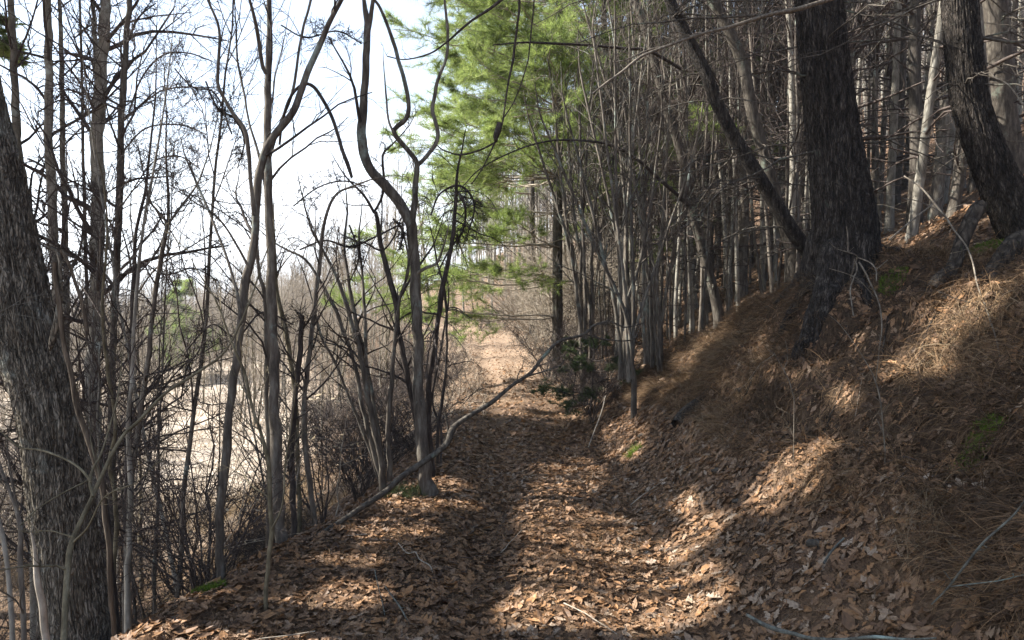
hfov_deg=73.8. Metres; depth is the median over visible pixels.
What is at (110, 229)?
sapling pole
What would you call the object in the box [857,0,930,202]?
bare tree
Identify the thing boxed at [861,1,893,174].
bare tree
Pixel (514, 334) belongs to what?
bare shrub
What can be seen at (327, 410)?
bare shrub
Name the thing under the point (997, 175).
pine tree
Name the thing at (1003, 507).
dry grass
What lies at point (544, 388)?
evergreen bush
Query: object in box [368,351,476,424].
bare shrub
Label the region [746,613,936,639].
fallen stick
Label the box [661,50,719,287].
sapling pole
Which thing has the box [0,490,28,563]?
bare shrub
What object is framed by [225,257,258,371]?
thicket tree
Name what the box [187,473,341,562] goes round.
bare shrub
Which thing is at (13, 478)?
bare shrub
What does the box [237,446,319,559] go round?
bare shrub
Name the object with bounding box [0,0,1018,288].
sky
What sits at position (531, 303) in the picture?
tall bare shrub
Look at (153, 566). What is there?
sapling pole
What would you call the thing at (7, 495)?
thicket tree
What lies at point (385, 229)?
thicket tree
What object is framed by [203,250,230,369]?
thicket tree
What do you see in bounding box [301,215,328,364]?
thicket tree
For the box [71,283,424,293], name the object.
mountain
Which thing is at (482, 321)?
bare shrub
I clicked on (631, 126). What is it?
bare tree
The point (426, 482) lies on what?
twin fork tree
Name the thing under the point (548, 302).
tall bare shrub
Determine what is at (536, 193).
bare tree
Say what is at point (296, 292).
thicket tree
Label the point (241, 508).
beech sapling
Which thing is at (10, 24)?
poplar tree
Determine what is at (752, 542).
twig
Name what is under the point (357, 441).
bare shrub
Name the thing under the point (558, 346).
bare shrub
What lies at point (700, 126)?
sapling pole
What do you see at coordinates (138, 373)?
thicket tree
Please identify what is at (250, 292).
thicket tree
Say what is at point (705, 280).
sapling pole
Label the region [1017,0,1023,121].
bare tree
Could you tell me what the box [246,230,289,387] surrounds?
thicket tree
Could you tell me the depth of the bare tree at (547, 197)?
32.68 m
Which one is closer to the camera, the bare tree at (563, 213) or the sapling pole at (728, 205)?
the sapling pole at (728, 205)
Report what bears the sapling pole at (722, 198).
on the ground at (800, 417)
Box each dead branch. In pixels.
[380,0,502,59]
[463,131,689,206]
[493,25,681,69]
[591,0,832,94]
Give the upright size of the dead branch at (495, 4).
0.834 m
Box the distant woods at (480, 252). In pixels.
[460,1,1017,296]
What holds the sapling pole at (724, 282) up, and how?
on the ground at (800, 417)
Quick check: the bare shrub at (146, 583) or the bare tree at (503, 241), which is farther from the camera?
the bare tree at (503, 241)
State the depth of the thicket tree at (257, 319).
52.96 m
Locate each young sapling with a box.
[0,170,301,639]
[0,262,50,639]
[0,325,47,639]
[30,533,49,639]
[160,222,319,610]
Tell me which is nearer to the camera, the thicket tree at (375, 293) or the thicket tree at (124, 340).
the thicket tree at (124, 340)
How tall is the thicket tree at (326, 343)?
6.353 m
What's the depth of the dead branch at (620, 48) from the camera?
8.84 m
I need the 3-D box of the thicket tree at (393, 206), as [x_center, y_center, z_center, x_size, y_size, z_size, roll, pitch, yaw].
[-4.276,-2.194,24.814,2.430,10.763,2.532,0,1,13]
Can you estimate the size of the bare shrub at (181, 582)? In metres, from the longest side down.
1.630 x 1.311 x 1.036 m
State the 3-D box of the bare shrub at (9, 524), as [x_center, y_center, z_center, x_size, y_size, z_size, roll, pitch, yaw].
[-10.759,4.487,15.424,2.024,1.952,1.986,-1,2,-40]
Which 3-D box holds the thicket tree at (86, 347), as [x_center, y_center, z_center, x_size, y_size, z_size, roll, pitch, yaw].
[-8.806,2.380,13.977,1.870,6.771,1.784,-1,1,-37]
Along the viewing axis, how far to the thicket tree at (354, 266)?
38.84 m
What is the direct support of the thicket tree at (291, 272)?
on the ground at (800, 417)
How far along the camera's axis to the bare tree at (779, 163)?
16.54 m
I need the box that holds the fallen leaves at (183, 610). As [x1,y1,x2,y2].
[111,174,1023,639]
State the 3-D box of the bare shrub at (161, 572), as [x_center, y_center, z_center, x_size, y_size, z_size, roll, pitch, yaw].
[-3.902,2.471,8.088,3.131,2.560,2.064,1,1,31]
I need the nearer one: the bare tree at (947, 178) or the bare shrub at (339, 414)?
the bare tree at (947, 178)
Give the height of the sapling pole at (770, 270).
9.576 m
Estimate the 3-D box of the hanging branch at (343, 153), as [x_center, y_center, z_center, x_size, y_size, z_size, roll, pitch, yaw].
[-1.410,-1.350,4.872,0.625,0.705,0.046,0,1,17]
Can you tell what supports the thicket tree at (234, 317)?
on the ground at (800, 417)
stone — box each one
[711,467,719,473]
[805,539,819,547]
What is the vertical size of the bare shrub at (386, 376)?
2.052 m
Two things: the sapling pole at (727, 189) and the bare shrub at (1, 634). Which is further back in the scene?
the sapling pole at (727, 189)
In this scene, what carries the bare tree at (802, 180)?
on the ground at (800, 417)
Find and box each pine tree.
[144,278,224,378]
[319,0,744,377]
[398,0,612,338]
[439,0,799,335]
[555,0,1023,359]
[734,0,1023,296]
[903,0,1023,179]
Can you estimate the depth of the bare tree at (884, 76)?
26.12 m
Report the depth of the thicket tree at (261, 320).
43.82 m
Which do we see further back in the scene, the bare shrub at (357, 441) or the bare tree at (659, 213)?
the bare tree at (659, 213)
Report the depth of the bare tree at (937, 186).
12.42 m
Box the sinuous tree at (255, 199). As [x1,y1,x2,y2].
[163,0,402,582]
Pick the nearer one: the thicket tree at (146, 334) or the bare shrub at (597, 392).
the bare shrub at (597, 392)
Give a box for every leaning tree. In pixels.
[525,0,916,269]
[538,0,760,328]
[625,0,913,307]
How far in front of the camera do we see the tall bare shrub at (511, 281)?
26.54 m
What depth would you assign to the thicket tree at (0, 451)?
16.41 m
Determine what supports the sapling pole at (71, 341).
on the ground at (800, 417)
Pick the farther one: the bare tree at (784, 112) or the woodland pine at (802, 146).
the woodland pine at (802, 146)
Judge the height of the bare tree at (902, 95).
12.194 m
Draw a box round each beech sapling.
[160,425,306,549]
[231,392,323,503]
[231,467,301,536]
[308,390,379,515]
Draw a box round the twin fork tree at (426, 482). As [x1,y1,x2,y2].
[318,0,455,497]
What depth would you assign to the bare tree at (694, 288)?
15.95 m
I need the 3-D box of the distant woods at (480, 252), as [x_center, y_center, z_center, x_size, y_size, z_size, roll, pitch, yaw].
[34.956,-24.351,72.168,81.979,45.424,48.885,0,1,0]
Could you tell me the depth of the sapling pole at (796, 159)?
9.60 m
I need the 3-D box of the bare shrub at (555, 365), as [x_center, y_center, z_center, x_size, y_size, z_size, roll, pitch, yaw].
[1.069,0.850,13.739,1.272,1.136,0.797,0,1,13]
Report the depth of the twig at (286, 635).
3.43 m
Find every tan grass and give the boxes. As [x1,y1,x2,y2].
[0,343,398,523]
[0,403,397,637]
[289,321,616,530]
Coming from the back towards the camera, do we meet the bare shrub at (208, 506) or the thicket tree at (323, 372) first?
the thicket tree at (323, 372)
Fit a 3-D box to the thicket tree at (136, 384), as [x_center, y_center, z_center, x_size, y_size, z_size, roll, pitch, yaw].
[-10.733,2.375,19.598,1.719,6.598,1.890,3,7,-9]
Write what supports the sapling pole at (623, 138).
on the ground at (800, 417)
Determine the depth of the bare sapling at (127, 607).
5.02 m
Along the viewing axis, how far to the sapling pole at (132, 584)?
7.89 m
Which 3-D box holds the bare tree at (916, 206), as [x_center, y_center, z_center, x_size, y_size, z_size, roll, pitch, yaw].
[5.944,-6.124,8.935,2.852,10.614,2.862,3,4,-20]
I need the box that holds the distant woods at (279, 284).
[69,257,329,367]
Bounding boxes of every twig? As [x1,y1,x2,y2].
[255,631,314,639]
[563,603,616,633]
[630,481,661,504]
[737,522,764,565]
[961,420,1018,475]
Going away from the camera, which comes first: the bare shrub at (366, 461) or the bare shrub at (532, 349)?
the bare shrub at (366, 461)
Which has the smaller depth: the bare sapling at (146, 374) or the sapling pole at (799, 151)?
the bare sapling at (146, 374)
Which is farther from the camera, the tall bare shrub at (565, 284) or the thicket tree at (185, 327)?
the thicket tree at (185, 327)
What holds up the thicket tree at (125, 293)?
on the ground at (800, 417)
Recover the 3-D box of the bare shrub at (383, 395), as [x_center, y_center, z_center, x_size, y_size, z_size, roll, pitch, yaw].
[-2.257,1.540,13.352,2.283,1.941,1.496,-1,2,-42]
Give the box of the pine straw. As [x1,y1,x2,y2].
[162,364,1023,639]
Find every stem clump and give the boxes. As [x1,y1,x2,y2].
[206,112,430,496]
[393,118,515,476]
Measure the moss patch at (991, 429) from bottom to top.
0.316 m
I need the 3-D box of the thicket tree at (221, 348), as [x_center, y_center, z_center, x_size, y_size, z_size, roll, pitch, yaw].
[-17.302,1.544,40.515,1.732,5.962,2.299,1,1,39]
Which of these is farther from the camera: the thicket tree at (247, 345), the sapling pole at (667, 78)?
the thicket tree at (247, 345)
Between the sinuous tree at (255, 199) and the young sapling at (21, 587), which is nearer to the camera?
the young sapling at (21, 587)
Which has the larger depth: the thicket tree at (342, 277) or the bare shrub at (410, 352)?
the thicket tree at (342, 277)
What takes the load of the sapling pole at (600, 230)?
on the ground at (800, 417)
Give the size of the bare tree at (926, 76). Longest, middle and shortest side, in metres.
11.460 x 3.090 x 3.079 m
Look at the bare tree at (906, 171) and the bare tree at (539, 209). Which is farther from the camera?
the bare tree at (539, 209)
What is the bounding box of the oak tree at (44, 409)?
[0,77,117,639]
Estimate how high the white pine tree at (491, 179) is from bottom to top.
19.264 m
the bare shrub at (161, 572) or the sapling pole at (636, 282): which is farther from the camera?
the sapling pole at (636, 282)
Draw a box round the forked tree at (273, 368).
[203,0,360,546]
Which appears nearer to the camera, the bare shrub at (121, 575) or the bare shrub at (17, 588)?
the bare shrub at (121, 575)
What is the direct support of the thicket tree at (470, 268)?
on the ground at (800, 417)
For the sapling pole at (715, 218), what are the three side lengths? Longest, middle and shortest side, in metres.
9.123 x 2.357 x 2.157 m
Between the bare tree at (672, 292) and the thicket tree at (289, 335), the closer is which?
the bare tree at (672, 292)
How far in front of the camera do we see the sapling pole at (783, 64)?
15.52 m
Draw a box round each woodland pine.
[543,0,684,338]
[631,0,771,312]
[664,19,779,273]
[736,2,789,221]
[749,0,890,234]
[760,0,809,228]
[870,8,931,158]
[881,1,1023,188]
[905,18,1019,167]
[1008,0,1023,122]
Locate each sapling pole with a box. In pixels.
[0,197,117,639]
[0,376,31,573]
[0,507,33,601]
[6,169,169,623]
[12,173,147,601]
[13,138,147,582]
[40,19,244,595]
[46,264,158,625]
[91,0,299,601]
[93,130,221,614]
[101,201,199,613]
[168,242,263,571]
[517,16,605,322]
[532,11,599,313]
[539,98,601,292]
[542,103,586,265]
[548,88,598,276]
[555,43,615,361]
[556,0,691,356]
[562,2,643,323]
[568,0,636,356]
[568,131,612,351]
[571,96,617,334]
[574,0,659,327]
[575,11,663,313]
[582,108,609,267]
[583,126,614,333]
[584,115,615,334]
[588,93,631,333]
[589,0,657,325]
[597,0,698,274]
[597,0,701,371]
[597,51,649,284]
[610,10,688,303]
[611,26,677,325]
[612,45,645,299]
[620,0,736,365]
[627,35,682,321]
[628,0,720,341]
[628,0,728,331]
[628,0,734,336]
[628,7,704,294]
[628,29,699,339]
[631,0,667,282]
[631,88,660,317]
[633,5,701,262]
[634,0,756,330]
[636,2,722,332]
[637,53,673,286]
[638,11,684,300]
[639,10,691,276]
[643,0,735,340]
[654,2,723,324]
[654,14,730,286]
[660,0,775,331]
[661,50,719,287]
[665,0,742,323]
[665,1,737,322]
[667,22,709,310]
[672,0,801,295]
[673,10,726,288]
[674,0,725,212]
[676,0,742,288]
[677,2,757,271]
[681,0,774,264]
[681,0,794,308]
[691,0,769,317]
[691,0,808,294]
[692,3,754,267]
[695,0,781,315]
[695,0,802,281]
[695,4,752,281]
[704,0,805,314]
[711,0,804,290]
[711,62,736,268]
[712,2,773,234]
[712,65,731,277]
[713,2,761,234]
[713,27,774,286]
[715,10,799,286]
[716,2,757,221]
[718,3,780,267]
[722,16,895,216]
[724,1,790,280]
[726,10,775,248]
[729,1,804,267]
[740,0,798,283]
[745,7,862,258]
[749,18,805,222]
[751,2,796,275]
[752,0,804,222]
[755,1,785,201]
[756,0,868,232]
[760,0,898,223]
[764,0,893,288]
[776,21,857,232]
[795,0,897,232]
[800,3,879,229]
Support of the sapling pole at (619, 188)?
on the ground at (800, 417)
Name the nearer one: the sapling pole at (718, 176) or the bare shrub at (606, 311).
the bare shrub at (606, 311)
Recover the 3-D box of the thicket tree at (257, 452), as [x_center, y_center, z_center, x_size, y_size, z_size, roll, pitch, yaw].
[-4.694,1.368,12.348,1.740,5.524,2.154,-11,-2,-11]
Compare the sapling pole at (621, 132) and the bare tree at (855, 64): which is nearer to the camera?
the sapling pole at (621, 132)
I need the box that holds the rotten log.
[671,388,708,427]
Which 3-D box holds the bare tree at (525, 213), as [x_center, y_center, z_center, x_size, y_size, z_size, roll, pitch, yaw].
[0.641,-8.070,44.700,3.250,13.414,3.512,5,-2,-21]
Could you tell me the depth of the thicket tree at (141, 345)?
21.50 m
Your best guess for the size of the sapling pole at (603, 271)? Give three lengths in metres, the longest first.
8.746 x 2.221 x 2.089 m
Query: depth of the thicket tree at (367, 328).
30.13 m
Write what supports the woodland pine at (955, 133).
on the ground at (800, 417)
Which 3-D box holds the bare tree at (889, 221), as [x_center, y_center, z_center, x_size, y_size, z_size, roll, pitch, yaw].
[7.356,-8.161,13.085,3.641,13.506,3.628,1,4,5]
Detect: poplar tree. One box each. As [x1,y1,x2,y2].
[0,0,148,639]
[0,0,191,533]
[0,0,212,497]
[0,0,244,580]
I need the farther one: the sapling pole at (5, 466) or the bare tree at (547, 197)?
the bare tree at (547, 197)
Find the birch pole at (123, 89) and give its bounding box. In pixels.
[0,0,254,604]
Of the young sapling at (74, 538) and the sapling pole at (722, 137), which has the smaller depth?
the young sapling at (74, 538)
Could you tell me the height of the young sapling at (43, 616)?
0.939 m
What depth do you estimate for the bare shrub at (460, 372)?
16.22 m
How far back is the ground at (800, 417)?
4.97 m
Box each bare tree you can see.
[0,0,201,563]
[388,99,446,328]
[459,207,474,310]
[470,147,509,316]
[478,71,526,299]
[489,146,514,290]
[499,138,551,303]
[501,124,545,258]
[506,72,550,271]
[517,122,541,264]
[518,110,550,266]
[525,182,551,271]
[526,124,550,256]
[527,154,569,241]
[536,89,573,289]
[540,113,551,258]
[549,83,595,253]
[564,39,634,264]
[565,2,674,283]
[568,7,645,309]
[572,4,683,243]
[588,11,719,223]
[608,5,712,299]
[610,16,703,288]
[639,0,719,293]
[639,10,720,330]
[640,10,743,288]
[644,14,725,309]
[652,0,784,329]
[657,52,738,269]
[663,0,808,301]
[670,12,757,254]
[671,12,712,279]
[673,0,782,235]
[714,6,768,266]
[715,3,786,277]
[716,2,785,256]
[718,0,809,236]
[723,4,777,227]
[724,14,810,228]
[725,3,803,239]
[728,0,863,285]
[738,3,793,265]
[754,2,803,271]
[756,0,862,236]
[756,0,887,154]
[763,72,952,200]
[774,0,909,194]
[775,0,933,230]
[798,0,1023,231]
[802,0,953,233]
[845,3,908,119]
[847,0,866,151]
[849,0,940,207]
[849,3,904,135]
[851,0,934,231]
[855,7,888,148]
[855,7,943,189]
[855,21,936,146]
[856,3,864,110]
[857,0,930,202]
[858,0,940,138]
[858,11,883,149]
[859,1,887,135]
[859,22,1020,220]
[860,0,1023,206]
[860,25,955,204]
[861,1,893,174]
[861,1,933,154]
[861,82,871,134]
[866,1,1021,242]
[878,2,937,129]
[879,0,1023,139]
[883,0,934,174]
[899,88,965,187]
[907,0,1023,192]
[907,3,933,78]
[909,64,1023,218]
[921,5,927,89]
[921,6,944,119]
[921,44,941,121]
[923,1,941,103]
[936,0,1023,124]
[1014,0,1023,72]
[1016,13,1023,110]
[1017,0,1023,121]
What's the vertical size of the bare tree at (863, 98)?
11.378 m
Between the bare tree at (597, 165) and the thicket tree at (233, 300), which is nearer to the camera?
the bare tree at (597, 165)
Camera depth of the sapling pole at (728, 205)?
11.87 m
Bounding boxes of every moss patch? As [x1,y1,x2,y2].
[190,578,227,594]
[384,480,437,499]
[622,440,643,458]
[877,266,908,295]
[947,412,1002,472]
[968,238,1004,253]
[968,415,1007,467]
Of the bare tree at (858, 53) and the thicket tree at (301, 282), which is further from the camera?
the thicket tree at (301, 282)
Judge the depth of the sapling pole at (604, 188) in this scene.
15.52 m
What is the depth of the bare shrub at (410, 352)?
21.81 m
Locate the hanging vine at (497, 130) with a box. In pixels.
[437,0,534,183]
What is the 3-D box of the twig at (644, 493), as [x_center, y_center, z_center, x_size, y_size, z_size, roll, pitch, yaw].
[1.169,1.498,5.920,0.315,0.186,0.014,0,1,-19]
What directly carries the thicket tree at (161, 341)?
on the ground at (800, 417)
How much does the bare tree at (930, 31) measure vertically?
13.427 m
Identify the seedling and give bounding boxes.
[764,340,795,461]
[829,315,888,465]
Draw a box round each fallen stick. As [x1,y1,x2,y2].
[374,569,408,622]
[398,543,432,573]
[588,396,605,446]
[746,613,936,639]
[823,537,844,563]
[829,226,887,342]
[888,195,942,239]
[903,176,999,355]
[931,501,1023,604]
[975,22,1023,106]
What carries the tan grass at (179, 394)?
on the ground at (800, 417)
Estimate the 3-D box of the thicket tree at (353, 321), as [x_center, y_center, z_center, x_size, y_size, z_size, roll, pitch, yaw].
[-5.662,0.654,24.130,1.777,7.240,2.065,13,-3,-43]
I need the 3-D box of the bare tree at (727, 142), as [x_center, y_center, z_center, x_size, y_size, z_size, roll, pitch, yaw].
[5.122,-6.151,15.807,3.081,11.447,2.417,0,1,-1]
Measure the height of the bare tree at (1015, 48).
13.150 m
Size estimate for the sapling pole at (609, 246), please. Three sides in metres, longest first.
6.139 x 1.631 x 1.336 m
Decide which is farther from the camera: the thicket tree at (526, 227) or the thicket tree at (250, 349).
the thicket tree at (250, 349)
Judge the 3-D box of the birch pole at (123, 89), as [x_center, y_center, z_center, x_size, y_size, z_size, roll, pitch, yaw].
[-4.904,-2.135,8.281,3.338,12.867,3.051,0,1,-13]
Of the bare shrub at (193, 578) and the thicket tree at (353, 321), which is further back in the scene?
the thicket tree at (353, 321)
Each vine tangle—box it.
[29,9,130,232]
[85,0,231,169]
[122,136,223,298]
[168,68,250,172]
[169,300,310,399]
[273,12,375,209]
[275,208,409,284]
[418,163,495,288]
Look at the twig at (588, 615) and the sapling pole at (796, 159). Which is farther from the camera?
the sapling pole at (796, 159)
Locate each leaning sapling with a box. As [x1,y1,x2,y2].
[299,100,458,428]
[316,315,642,535]
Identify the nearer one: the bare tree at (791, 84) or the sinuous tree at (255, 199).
the sinuous tree at (255, 199)
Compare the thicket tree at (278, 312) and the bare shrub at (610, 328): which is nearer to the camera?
the bare shrub at (610, 328)
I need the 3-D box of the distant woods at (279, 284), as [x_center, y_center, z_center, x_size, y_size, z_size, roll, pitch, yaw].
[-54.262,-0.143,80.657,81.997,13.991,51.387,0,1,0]
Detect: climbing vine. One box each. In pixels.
[52,249,117,637]
[66,345,119,636]
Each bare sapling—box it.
[0,103,209,568]
[47,0,255,632]
[54,0,243,580]
[80,25,246,632]
[104,0,372,546]
[204,137,382,534]
[247,102,458,526]
[282,288,328,537]
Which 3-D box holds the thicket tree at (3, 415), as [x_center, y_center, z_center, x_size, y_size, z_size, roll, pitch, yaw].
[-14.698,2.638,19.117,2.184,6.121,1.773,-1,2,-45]
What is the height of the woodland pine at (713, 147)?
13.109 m
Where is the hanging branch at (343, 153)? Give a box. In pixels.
[278,82,352,177]
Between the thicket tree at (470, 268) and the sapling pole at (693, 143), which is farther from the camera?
the thicket tree at (470, 268)
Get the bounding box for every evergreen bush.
[530,323,642,416]
[556,335,603,404]
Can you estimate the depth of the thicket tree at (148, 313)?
42.82 m
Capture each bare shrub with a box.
[0,436,21,510]
[0,488,28,561]
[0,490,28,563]
[0,497,212,639]
[0,539,149,639]
[0,551,24,617]
[0,552,28,593]
[0,557,16,639]
[0,561,29,621]
[0,574,29,639]
[7,541,149,639]
[11,336,339,604]
[11,517,29,574]
[30,591,165,639]
[75,377,351,590]
[92,419,308,621]
[107,394,180,450]
[114,524,232,626]
[116,536,164,602]
[116,545,165,584]
[117,559,171,606]
[118,456,193,520]
[131,478,301,611]
[173,350,425,523]
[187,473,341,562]
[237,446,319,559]
[262,355,463,501]
[279,387,413,499]
[280,371,402,480]
[280,381,361,437]
[281,382,413,496]
[284,386,386,490]
[299,433,354,472]
[307,388,344,432]
[308,359,504,453]
[310,358,412,490]
[310,443,352,490]
[311,358,384,417]
[311,396,414,483]
[312,346,396,403]
[317,391,355,419]
[318,386,393,433]
[324,402,358,432]
[325,385,350,432]
[330,364,388,408]
[333,404,447,465]
[334,385,400,468]
[337,336,410,392]
[337,345,437,434]
[345,351,436,440]
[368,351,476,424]
[368,353,411,394]
[370,328,428,375]
[379,342,458,391]
[388,340,424,401]
[394,337,436,401]
[397,331,445,368]
[397,338,473,393]
[400,373,457,419]
[403,310,473,384]
[405,342,488,395]
[406,336,482,389]
[429,320,452,348]
[452,250,568,353]
[465,295,494,330]
[470,230,573,331]
[471,298,509,317]
[471,307,499,329]
[472,267,608,378]
[477,312,512,330]
[478,234,544,326]
[479,241,613,346]
[484,281,526,323]
[492,186,639,350]
[494,247,565,312]
[494,256,610,348]
[495,259,564,342]
[501,326,540,342]
[507,341,566,375]
[515,238,640,328]
[518,324,539,352]
[519,320,596,387]
[520,335,550,358]
[529,182,664,333]
[530,337,564,358]
[534,296,665,389]
[535,227,679,339]
[537,337,617,411]
[539,348,573,381]
[541,234,656,317]
[541,325,611,378]
[548,333,642,389]
[548,361,634,396]
[549,343,621,412]
[550,275,641,348]
[550,325,659,422]
[557,311,649,395]
[562,297,614,370]
[568,236,699,331]
[576,320,614,345]
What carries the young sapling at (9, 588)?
on the ground at (800, 417)
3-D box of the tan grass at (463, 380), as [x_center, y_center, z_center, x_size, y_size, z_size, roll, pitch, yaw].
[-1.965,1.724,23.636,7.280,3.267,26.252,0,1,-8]
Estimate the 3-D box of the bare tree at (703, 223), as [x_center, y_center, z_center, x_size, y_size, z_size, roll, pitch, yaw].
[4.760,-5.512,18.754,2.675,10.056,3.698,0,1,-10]
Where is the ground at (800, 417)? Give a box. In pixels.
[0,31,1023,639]
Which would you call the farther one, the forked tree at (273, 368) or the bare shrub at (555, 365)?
the bare shrub at (555, 365)
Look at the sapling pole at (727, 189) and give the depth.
16.82 m
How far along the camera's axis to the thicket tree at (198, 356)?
38.13 m
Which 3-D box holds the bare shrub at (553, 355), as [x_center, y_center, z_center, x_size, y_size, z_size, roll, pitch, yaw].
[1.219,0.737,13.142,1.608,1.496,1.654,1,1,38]
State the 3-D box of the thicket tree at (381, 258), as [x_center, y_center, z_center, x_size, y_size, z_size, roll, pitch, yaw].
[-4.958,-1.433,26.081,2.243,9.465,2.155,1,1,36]
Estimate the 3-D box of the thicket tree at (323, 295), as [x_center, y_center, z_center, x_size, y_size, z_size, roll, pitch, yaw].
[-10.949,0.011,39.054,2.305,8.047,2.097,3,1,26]
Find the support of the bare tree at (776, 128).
on the ground at (800, 417)
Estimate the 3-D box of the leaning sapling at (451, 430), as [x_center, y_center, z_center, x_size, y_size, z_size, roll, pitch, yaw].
[-0.222,0.902,5.968,3.462,1.897,0.279,-1,1,-30]
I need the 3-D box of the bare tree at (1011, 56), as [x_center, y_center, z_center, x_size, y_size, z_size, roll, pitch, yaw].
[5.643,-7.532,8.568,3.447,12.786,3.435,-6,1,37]
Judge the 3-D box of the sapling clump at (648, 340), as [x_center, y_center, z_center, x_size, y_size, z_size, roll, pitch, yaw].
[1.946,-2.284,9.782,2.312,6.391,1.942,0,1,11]
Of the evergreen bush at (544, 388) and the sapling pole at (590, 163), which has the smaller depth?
the evergreen bush at (544, 388)
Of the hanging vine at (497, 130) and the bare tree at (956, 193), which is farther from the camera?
the bare tree at (956, 193)
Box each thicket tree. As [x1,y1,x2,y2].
[0,386,15,464]
[0,387,28,566]
[0,406,20,507]
[0,452,26,529]
[49,271,117,490]
[69,257,179,591]
[70,249,84,390]
[70,296,81,371]
[73,257,167,529]
[74,234,185,597]
[100,314,146,432]
[101,325,193,631]
[104,291,151,502]
[106,271,175,485]
[116,301,146,377]
[117,258,139,365]
[127,268,154,373]
[139,255,166,369]
[139,293,161,369]
[144,303,168,365]
[151,309,176,389]
[155,269,182,397]
[156,263,174,379]
[156,301,190,396]
[160,281,198,385]
[174,289,206,386]
[181,299,219,398]
[186,222,229,406]
[186,274,199,364]
[193,244,308,502]
[196,301,226,382]
[200,271,235,389]
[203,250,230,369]
[206,297,229,382]
[213,241,256,393]
[215,175,326,488]
[217,272,243,387]
[222,267,236,365]
[224,252,263,423]
[224,257,245,355]
[224,291,264,443]
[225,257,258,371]
[227,229,265,425]
[230,216,280,397]
[234,279,262,407]
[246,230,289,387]
[247,254,263,365]
[253,295,300,418]
[254,252,292,390]
[254,258,265,382]
[254,328,280,404]
[255,233,280,390]
[262,239,319,441]
[277,234,327,420]
[278,265,306,374]
[278,284,296,398]
[279,260,307,367]
[280,234,306,367]
[281,231,314,354]
[287,225,346,420]
[288,253,301,345]
[295,261,308,359]
[295,282,317,353]
[296,251,355,457]
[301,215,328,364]
[302,329,318,388]
[303,263,332,374]
[304,243,350,399]
[304,254,341,358]
[304,260,332,386]
[304,276,343,415]
[306,217,329,354]
[310,271,344,400]
[311,293,345,400]
[313,256,368,419]
[314,204,375,397]
[316,207,343,368]
[317,231,344,324]
[324,191,360,360]
[325,282,362,381]
[326,231,359,393]
[328,242,380,415]
[331,230,356,290]
[332,198,367,347]
[332,241,395,412]
[335,209,357,315]
[342,192,380,332]
[343,207,371,347]
[349,115,426,368]
[350,236,404,402]
[353,263,388,378]
[353,267,380,329]
[354,251,400,400]
[354,286,380,378]
[358,213,382,339]
[358,215,396,343]
[358,249,377,347]
[359,166,410,389]
[362,158,406,380]
[365,218,384,359]
[368,188,399,343]
[372,217,407,361]
[384,250,427,341]
[385,244,411,344]
[388,140,433,336]
[398,289,424,344]
[450,209,461,324]
[451,199,479,326]
[489,206,516,321]
[517,181,544,267]
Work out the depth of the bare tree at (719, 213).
22.43 m
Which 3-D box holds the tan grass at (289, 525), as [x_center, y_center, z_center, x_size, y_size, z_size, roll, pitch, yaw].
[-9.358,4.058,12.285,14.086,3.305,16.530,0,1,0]
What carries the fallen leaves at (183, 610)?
on the ground at (800, 417)
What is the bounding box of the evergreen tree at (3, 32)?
[0,0,31,69]
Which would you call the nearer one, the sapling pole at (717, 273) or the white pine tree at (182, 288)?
the sapling pole at (717, 273)
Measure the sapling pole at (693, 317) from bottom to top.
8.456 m
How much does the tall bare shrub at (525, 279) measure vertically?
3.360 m
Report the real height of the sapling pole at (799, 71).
10.008 m
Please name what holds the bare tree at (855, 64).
on the ground at (800, 417)
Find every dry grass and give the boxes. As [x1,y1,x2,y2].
[607,230,1023,639]
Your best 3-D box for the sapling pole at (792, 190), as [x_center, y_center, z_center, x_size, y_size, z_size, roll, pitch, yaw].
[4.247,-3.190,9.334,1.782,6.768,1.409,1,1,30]
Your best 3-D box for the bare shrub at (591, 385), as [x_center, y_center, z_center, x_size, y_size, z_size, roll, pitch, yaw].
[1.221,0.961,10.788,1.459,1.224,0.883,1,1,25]
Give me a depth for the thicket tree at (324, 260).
43.44 m
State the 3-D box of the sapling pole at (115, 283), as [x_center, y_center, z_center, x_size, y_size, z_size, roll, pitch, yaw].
[-3.846,0.089,6.814,1.898,6.665,1.266,0,1,18]
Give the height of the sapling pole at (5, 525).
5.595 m
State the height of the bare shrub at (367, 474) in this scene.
1.774 m
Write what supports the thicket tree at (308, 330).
on the ground at (800, 417)
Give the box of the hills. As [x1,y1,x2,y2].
[70,293,385,315]
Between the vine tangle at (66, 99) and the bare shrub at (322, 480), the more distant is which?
the bare shrub at (322, 480)
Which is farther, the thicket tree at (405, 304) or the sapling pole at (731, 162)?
the thicket tree at (405, 304)
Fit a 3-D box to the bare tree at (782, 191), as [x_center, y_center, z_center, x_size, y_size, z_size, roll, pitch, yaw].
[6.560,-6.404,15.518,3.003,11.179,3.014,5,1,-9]
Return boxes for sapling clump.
[503,7,663,387]
[511,0,715,420]
[568,0,728,372]
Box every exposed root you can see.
[823,382,843,433]
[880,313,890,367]
[880,389,953,453]
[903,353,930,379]
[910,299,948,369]
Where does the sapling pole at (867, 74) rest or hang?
on the ground at (800, 417)
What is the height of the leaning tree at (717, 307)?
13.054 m
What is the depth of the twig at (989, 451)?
3.35 m
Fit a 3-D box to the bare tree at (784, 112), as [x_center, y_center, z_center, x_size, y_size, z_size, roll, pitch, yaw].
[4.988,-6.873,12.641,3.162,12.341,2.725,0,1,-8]

